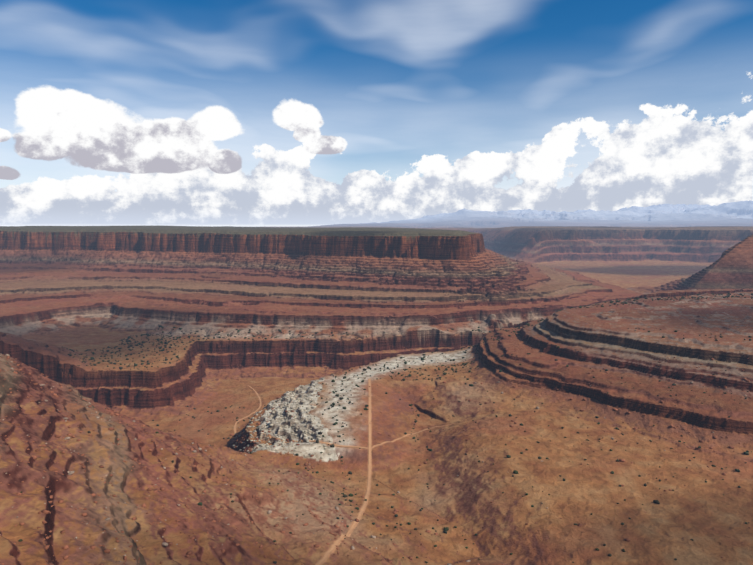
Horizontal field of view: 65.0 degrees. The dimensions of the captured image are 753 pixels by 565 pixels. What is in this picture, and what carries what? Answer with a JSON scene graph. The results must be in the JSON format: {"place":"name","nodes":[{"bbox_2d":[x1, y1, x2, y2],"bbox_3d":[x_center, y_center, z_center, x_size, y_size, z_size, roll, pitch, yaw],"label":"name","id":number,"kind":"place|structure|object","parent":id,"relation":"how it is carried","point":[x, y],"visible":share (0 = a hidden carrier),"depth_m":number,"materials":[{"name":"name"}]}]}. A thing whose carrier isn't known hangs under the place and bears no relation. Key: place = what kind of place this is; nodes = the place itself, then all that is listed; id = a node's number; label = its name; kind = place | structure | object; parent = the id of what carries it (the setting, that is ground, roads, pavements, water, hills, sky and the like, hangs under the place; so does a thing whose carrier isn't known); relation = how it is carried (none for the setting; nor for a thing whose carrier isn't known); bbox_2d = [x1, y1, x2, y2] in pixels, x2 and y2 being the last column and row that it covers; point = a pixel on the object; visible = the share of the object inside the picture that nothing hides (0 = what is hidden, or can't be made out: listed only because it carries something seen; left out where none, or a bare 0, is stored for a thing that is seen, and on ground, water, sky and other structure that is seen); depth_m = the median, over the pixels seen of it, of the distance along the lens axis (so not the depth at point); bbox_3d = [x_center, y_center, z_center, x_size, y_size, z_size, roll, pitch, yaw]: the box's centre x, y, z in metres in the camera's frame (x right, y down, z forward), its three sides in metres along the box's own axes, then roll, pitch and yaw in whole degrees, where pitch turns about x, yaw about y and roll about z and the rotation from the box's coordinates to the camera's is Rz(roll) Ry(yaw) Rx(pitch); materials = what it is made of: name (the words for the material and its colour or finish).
{"place":"outdoors","nodes":[
{"label":"outdoors","id":0,"kind":"place"},
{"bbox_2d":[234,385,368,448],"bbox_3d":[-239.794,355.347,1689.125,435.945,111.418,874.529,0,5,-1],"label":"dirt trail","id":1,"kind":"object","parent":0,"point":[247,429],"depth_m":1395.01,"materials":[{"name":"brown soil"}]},
{"bbox_2d":[316,379,370,564],"bbox_3d":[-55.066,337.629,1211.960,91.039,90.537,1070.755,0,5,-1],"label":"dirt road","id":2,"kind":"structure","parent":0,"point":[331,549],"depth_m":1064.04,"materials":[{"name":"brown soil"}]},
{"bbox_2d":[0,200,752,564],"bbox_3d":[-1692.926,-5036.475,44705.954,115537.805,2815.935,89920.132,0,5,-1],"label":"canyon terrain","id":3,"kind":"structure","parent":0,"point":[442,284],"depth_m":1592.62,"materials":[{"name":"brown stone"}]},
{"bbox_2d":[232,378,334,460],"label":"boulders","id":4,"kind":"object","parent":3,"relation":"on","point":[293,425],"depth_m":1409.23,"materials":[{"name":"stone"}]},
{"bbox_2d":[0,354,752,564],"bbox_3d":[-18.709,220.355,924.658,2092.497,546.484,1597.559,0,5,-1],"label":"boulders","id":5,"kind":"object","parent":3,"relation":"on","point":[165,544],"visible":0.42,"depth_m":896.37,"materials":[{"name":"stone"}]},
{"bbox_2d":[18,293,752,563],"bbox_3d":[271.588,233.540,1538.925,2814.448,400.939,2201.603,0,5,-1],"label":"shrubs","id":6,"kind":"object","parent":3,"relation":"on","point":[446,529],"visible":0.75,"depth_m":1811.58,"materials":[{"name":"green plant"}]},
{"bbox_2d":[0,0,752,226],"label":"sky","id":7,"kind":"structure","parent":0,"point":[236,113],"materials":[{"name":"blue"}]},
{"bbox_2d":[371,423,454,447],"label":"dirt trail","id":8,"kind":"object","parent":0,"point":[403,436],"depth_m":1361.03,"materials":[{"name":"brown soil"}]}
]}

